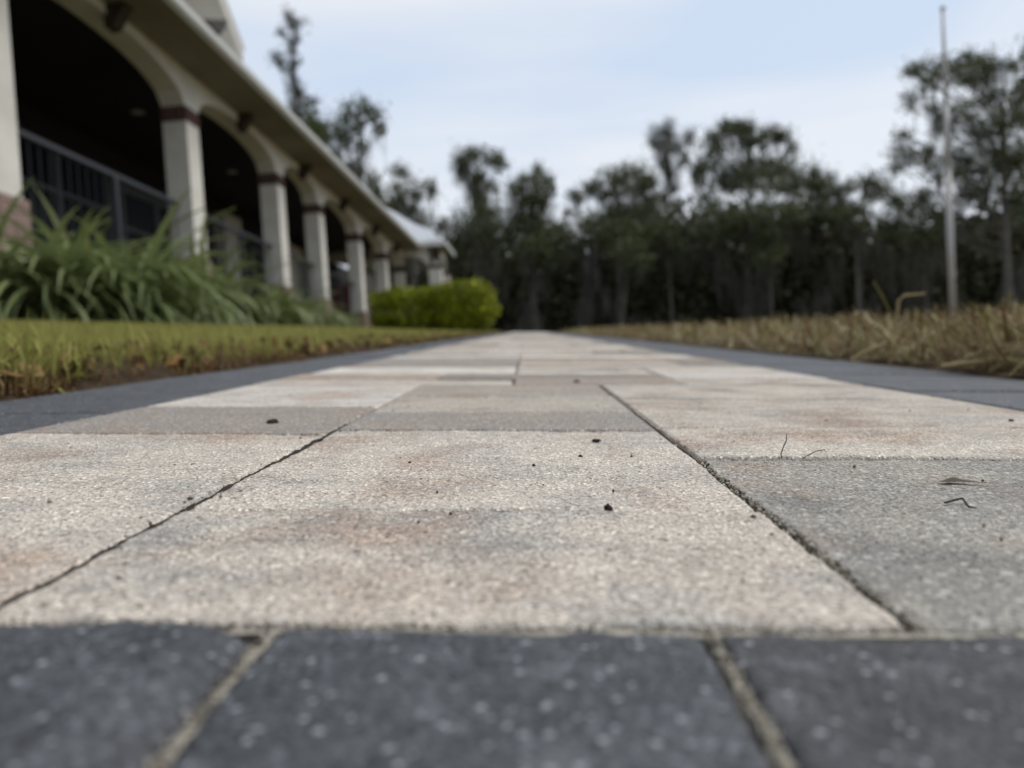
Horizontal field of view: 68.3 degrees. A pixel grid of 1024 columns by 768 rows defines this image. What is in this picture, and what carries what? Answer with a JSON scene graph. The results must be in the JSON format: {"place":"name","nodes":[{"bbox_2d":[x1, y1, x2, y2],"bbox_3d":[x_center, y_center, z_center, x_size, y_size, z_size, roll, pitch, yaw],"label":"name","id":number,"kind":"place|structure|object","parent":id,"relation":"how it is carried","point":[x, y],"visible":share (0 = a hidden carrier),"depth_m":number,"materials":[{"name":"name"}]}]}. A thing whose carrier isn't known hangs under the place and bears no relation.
{"place":"outdoors","nodes":[
{"label":"outdoors","id":0,"kind":"place"},
{"bbox_2d":[333,284,350,319],"bbox_3d":[-4.433,-2.037,19.826,0.622,1.180,0.490,-4,1,2],"label":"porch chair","id":1,"kind":"object","parent":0,"point":[338,297],"visible":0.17,"depth_m":20.02,"materials":[{"name":"black paint"}]},
{"bbox_2d":[0,332,1023,767],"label":"paved path","id":2,"kind":"structure","parent":0,"point":[208,570],"depth_m":0.15,"materials":[{"name":"concrete"}]},
{"bbox_2d":[266,419,278,423],"bbox_3d":[-0.121,0.019,0.382,0.006,0.003,0.007,0,5,1],"label":"dirt clod","id":3,"kind":"object","parent":2,"relation":"on","point":[272,421],"visible":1,"depth_m":0.38,"materials":[{"name":"soil"}]},
{"bbox_2d":[604,503,612,510],"bbox_3d":[0.025,0.032,0.197,0.002,0.003,0.002,1,3,1],"label":"dirt clod","id":4,"kind":"object","parent":2,"relation":"on","point":[607,506],"visible":1,"depth_m":0.20,"materials":[{"name":"soil"}]},
{"bbox_2d":[780,434,786,458],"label":"twig","id":5,"kind":"object","parent":2,"relation":"on","point":[783,446],"visible":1,"depth_m":0.27,"materials":[{"name":"wood"}]},
{"bbox_2d":[944,497,976,507],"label":"twig","id":6,"kind":"object","parent":2,"relation":"on","point":[957,499],"visible":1,"depth_m":0.20,"materials":[{"name":"wood"}]},
{"bbox_2d":[939,477,986,482],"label":"dry leaf","id":7,"kind":"object","parent":2,"relation":"on","point":[952,479],"visible":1,"depth_m":0.23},
{"bbox_2d":[0,322,1023,401],"bbox_3d":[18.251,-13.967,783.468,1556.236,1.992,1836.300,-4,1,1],"label":"ground","id":8,"kind":"structure","parent":0,"point":[84,384],"depth_m":1.10,"materials":[{"name":"soil"}]},
{"bbox_2d":[0,177,122,322],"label":"strap leaved plant","id":9,"kind":"object","parent":8,"relation":"on","point":[5,275],"visible":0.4,"depth_m":5.26,"materials":[{"name":"green plant"}]},
{"bbox_2d":[0,204,213,323],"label":"strap leaved plant","id":10,"kind":"object","parent":8,"relation":"on","point":[55,309],"visible":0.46,"depth_m":5.38,"materials":[{"name":"green plant"}]},
{"bbox_2d":[9,185,224,323],"bbox_3d":[-3.743,-0.819,6.617,2.269,1.577,2.190,-4,1,-37],"label":"strap leaved plant","id":11,"kind":"object","parent":8,"relation":"on","point":[65,234],"visible":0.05,"depth_m":6.26,"materials":[{"name":"green plant"}]},
{"bbox_2d":[0,187,287,325],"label":"strap leaved plant","id":12,"kind":"object","parent":8,"relation":"on","point":[163,288],"visible":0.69,"depth_m":5.63,"materials":[{"name":"green plant"}]},
{"bbox_2d":[0,0,421,327],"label":"porch building","id":13,"kind":"structure","parent":8,"relation":"on","point":[140,118],"depth_m":11.46,"materials":[{"name":"beige paint"}]},
{"bbox_2d":[18,136,113,254],"bbox_3d":[-6.955,-2.382,10.921,0.110,2.480,4.120,-4,1,2],"label":"railing","id":14,"kind":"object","parent":13,"relation":"in","point":[33,148],"depth_m":11.72,"materials":[{"name":"black metal"}]},
{"bbox_2d":[119,183,171,270],"bbox_3d":[-6.798,-2.375,14.559,0.110,2.330,2.600,-4,1,2],"label":"railing","id":15,"kind":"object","parent":13,"relation":"in","point":[125,236],"depth_m":13.95,"materials":[{"name":"black metal"}]},
{"bbox_2d":[249,247,266,298],"bbox_3d":[-6.586,-2.801,20.048,0.110,1.380,1.600,-4,1,2],"label":"railing","id":16,"kind":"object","parent":13,"relation":"in","point":[260,260],"depth_m":19.63,"materials":[{"name":"black metal"}]},
{"bbox_2d":[137,211,309,324],"bbox_3d":[-3.018,-0.913,7.325,1.775,1.270,1.780,-3,1,26],"label":"strap leaved plant","id":17,"kind":"object","parent":8,"relation":"on","point":[225,296],"visible":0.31,"depth_m":7.22,"materials":[{"name":"green plant"}]},
{"bbox_2d":[0,304,489,392],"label":"edge blades","id":18,"kind":"object","parent":8,"relation":"on","point":[57,350],"visible":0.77,"depth_m":0.66,"materials":[{"name":"green plant"}]},
{"bbox_2d":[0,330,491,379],"bbox_3d":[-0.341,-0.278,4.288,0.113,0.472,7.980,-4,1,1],"label":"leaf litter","id":19,"kind":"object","parent":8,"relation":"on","point":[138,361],"visible":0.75,"depth_m":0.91,"materials":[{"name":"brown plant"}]},
{"bbox_2d":[0,318,500,386],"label":"lawn grass","id":20,"kind":"structure","parent":8,"relation":"on","point":[108,338],"depth_m":1.38,"materials":[{"name":"green plant"}]},
{"bbox_2d":[173,257,327,325],"bbox_3d":[-3.095,-0.790,8.371,1.794,1.144,1.775,-4,1,-29],"label":"strap leaved plant","id":21,"kind":"object","parent":8,"relation":"on","point":[256,317],"visible":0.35,"depth_m":8.34,"materials":[{"name":"green plant"}]},
{"bbox_2d":[0,331,502,399],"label":"cut sod edge","id":22,"kind":"object","parent":8,"relation":"on","point":[30,392],"visible":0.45,"depth_m":0.80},
{"bbox_2d":[265,2,325,124],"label":"dead topped pine","id":23,"kind":"object","parent":8,"relation":"on","point":[293,80],"visible":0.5,"depth_m":43.73,"materials":[{"name":"green plant"}]},
{"bbox_2d":[262,276,344,325],"bbox_3d":[-2.976,-0.869,9.698,1.700,1.021,1.422,-3,1,27],"label":"strap leaved plant","id":24,"kind":"object","parent":8,"relation":"on","point":[289,305],"visible":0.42,"depth_m":9.60,"materials":[{"name":"green plant"}]},
{"bbox_2d":[266,287,358,326],"bbox_3d":[-2.943,-0.953,10.950,1.430,0.833,1.554,-4,1,-21],"label":"strap leaved plant","id":25,"kind":"object","parent":8,"relation":"on","point":[300,321],"visible":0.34,"depth_m":10.77,"materials":[{"name":"green plant"}]},
{"bbox_2d":[299,100,340,153],"bbox_3d":[-9.163,-7.459,36.426,2.296,12.425,3.601,-4,1,1],"label":"yellowing oak","id":26,"kind":"object","parent":8,"relation":"on","point":[314,129],"visible":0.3,"depth_m":36.22,"materials":[{"name":"green plant"}]},
{"bbox_2d":[315,306,360,326],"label":"strap leaved plant","id":27,"kind":"object","parent":8,"relation":"on","point":[331,317],"visible":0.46,"depth_m":12.18,"materials":[{"name":"green plant"}]},
{"bbox_2d":[329,306,368,326],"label":"strap leaved plant","id":28,"kind":"object","parent":8,"relation":"on","point":[341,323],"visible":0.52,"depth_m":13.59,"materials":[{"name":"green plant"}]},
{"bbox_2d":[318,90,413,214],"bbox_3d":[-8.133,-8.713,40.193,4.631,14.676,4.684,-3,1,32],"label":"oak tree","id":29,"kind":"object","parent":8,"relation":"on","point":[357,126],"visible":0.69,"depth_m":39.95,"materials":[{"name":"green plant"}]},
{"bbox_2d":[326,207,454,326],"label":"pavilion","id":30,"kind":"structure","parent":8,"relation":"on","point":[434,246],"depth_m":25.29,"materials":[{"name":"white paint"}]},
{"bbox_2d":[365,283,445,329],"bbox_3d":[-1.085,-0.836,8.300,1.025,0.525,0.977,-4,1,1],"label":"hedge shrub","id":31,"kind":"object","parent":8,"relation":"on","point":[396,301],"visible":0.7,"depth_m":8.01,"materials":[{"name":"green plant"}]},
{"bbox_2d":[380,157,454,317],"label":"oak tree","id":32,"kind":"object","parent":8,"relation":"on","point":[431,191],"visible":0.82,"depth_m":45.75,"materials":[{"name":"green plant"}]},
{"bbox_2d":[431,277,501,330],"bbox_3d":[-0.482,-0.834,7.996,0.753,0.601,0.713,-4,1,1],"label":"hedge shrub","id":33,"kind":"object","parent":8,"relation":"on","point":[481,311],"visible":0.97,"depth_m":7.78,"materials":[{"name":"green plant"}]},
{"bbox_2d":[431,139,536,279],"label":"oak tree","id":34,"kind":"object","parent":8,"relation":"on","point":[479,229],"visible":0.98,"depth_m":47.30,"materials":[{"name":"green plant"}]},
{"bbox_2d":[471,157,591,331],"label":"oak tree","id":35,"kind":"object","parent":8,"relation":"on","point":[532,200],"visible":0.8,"depth_m":49.26,"materials":[{"name":"green plant"}]},
{"bbox_2d":[500,228,562,331],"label":"slim tree","id":36,"kind":"object","parent":8,"relation":"on","point":[543,245],"visible":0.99,"depth_m":46.47,"materials":[{"name":"green plant"}]},
{"bbox_2d":[546,156,700,325],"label":"live oak","id":37,"kind":"object","parent":8,"relation":"on","point":[613,218],"visible":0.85,"depth_m":48.74,"materials":[{"name":"green plant"}]},
{"bbox_2d":[450,216,1023,332],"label":"trees","id":38,"kind":"object","parent":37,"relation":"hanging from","point":[588,266],"visible":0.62,"depth_m":47.80,"materials":[{"name":"green plant"}]},
{"bbox_2d":[603,224,657,325],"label":"slim tree","id":39,"kind":"object","parent":8,"relation":"on","point":[630,257],"visible":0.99,"depth_m":43.59,"materials":[{"name":"green plant"}]},
{"bbox_2d":[640,214,690,327],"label":"slim tree","id":40,"kind":"object","parent":8,"relation":"on","point":[663,251],"visible":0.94,"depth_m":46.04,"materials":[{"name":"green plant"}]},
{"bbox_2d":[642,114,701,326],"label":"cypress tree","id":41,"kind":"object","parent":8,"relation":"on","point":[666,163],"visible":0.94,"depth_m":55.67,"materials":[{"name":"green plant"}]},
{"bbox_2d":[363,190,1023,332],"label":"wood undergrowth","id":42,"kind":"object","parent":8,"relation":"on","point":[690,303],"visible":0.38,"depth_m":52.98,"materials":[{"name":"green plant"}]},
{"bbox_2d":[420,236,1017,332],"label":"distant wood","id":43,"kind":"object","parent":8,"relation":"on","point":[968,280],"depth_m":68.83,"materials":[{"name":"green plant"}]},
{"bbox_2d":[660,109,846,327],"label":"layered oak","id":44,"kind":"object","parent":8,"relation":"on","point":[746,174],"visible":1,"depth_m":47.09,"materials":[{"name":"green plant"}]},
{"bbox_2d":[740,225,798,322],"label":"slim tree","id":45,"kind":"object","parent":8,"relation":"on","point":[770,258],"visible":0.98,"depth_m":44.39,"materials":[{"name":"green plant"}]},
{"bbox_2d":[559,296,1023,377],"bbox_3d":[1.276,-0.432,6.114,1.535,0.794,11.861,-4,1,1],"label":"dry straw","id":46,"kind":"object","parent":8,"relation":"on","point":[983,338],"visible":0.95,"depth_m":1.22,"materials":[{"name":"beige plant"}]},
{"bbox_2d":[850,342,886,361],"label":"grass stalk","id":47,"kind":"object","parent":46,"relation":"on","point":[858,355],"depth_m":0.92,"materials":[{"name":"plant"}]},
{"bbox_2d":[873,281,894,319],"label":"grass stalk","id":48,"kind":"object","parent":46,"relation":"on","point":[884,300],"depth_m":1.25,"materials":[{"name":"plant"}]},
{"bbox_2d":[894,293,924,327],"bbox_3d":[0.526,-0.097,1.000,0.043,0.044,0.005,-4,1,1],"label":"grass stalk","id":49,"kind":"object","parent":46,"relation":"on","point":[898,307],"depth_m":1.00,"materials":[{"name":"plant"}]},
{"bbox_2d":[939,357,1023,368],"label":"grass stalk","id":50,"kind":"object","parent":46,"relation":"on","point":[960,363],"depth_m":0.80,"materials":[{"name":"plant"}]},
{"bbox_2d":[1006,291,1010,330],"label":"grass stalk","id":51,"kind":"object","parent":46,"relation":"on","point":[1008,297],"depth_m":1.05,"materials":[{"name":"brown plant"}]},
{"bbox_2d":[787,156,860,321],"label":"oak","id":52,"kind":"object","parent":8,"relation":"on","point":[815,184],"visible":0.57,"depth_m":51.13,"materials":[{"name":"green plant"}]},
{"bbox_2d":[824,190,897,323],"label":"slim tree","id":53,"kind":"object","parent":8,"relation":"on","point":[849,215],"visible":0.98,"depth_m":41.99,"materials":[{"name":"green plant"}]},
{"bbox_2d":[812,165,917,315],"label":"live oak","id":54,"kind":"object","parent":8,"relation":"on","point":[875,185],"visible":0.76,"depth_m":47.84,"materials":[{"name":"green plant"}]},
{"bbox_2d":[901,217,946,322],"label":"slim tree","id":55,"kind":"object","parent":8,"relation":"on","point":[934,237],"visible":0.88,"depth_m":43.67,"materials":[{"name":"green plant"}]},
{"bbox_2d":[940,5,956,319],"bbox_3d":[9.158,-4.579,15.945,0.487,6.831,0.440,-4,1,1],"label":"flagpole","id":56,"kind":"object","parent":8,"relation":"on","point":[950,233],"visible":0.82,"depth_m":15.96,"materials":[{"name":"metal"}]},
{"bbox_2d":[879,41,1023,318],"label":"tall oak","id":57,"kind":"object","parent":8,"relation":"on","point":[1004,163],"visible":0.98,"depth_m":39.75,"materials":[{"name":"green plant"}]},
{"bbox_2d":[992,32,1023,248],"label":"tall oak","id":58,"kind":"object","parent":8,"relation":"on","point":[1021,54],"visible":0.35,"depth_m":43.88,"materials":[{"name":"green plant"}]},
{"bbox_2d":[227,0,1023,276],"label":"sky","id":59,"kind":"structure","parent":0,"point":[574,86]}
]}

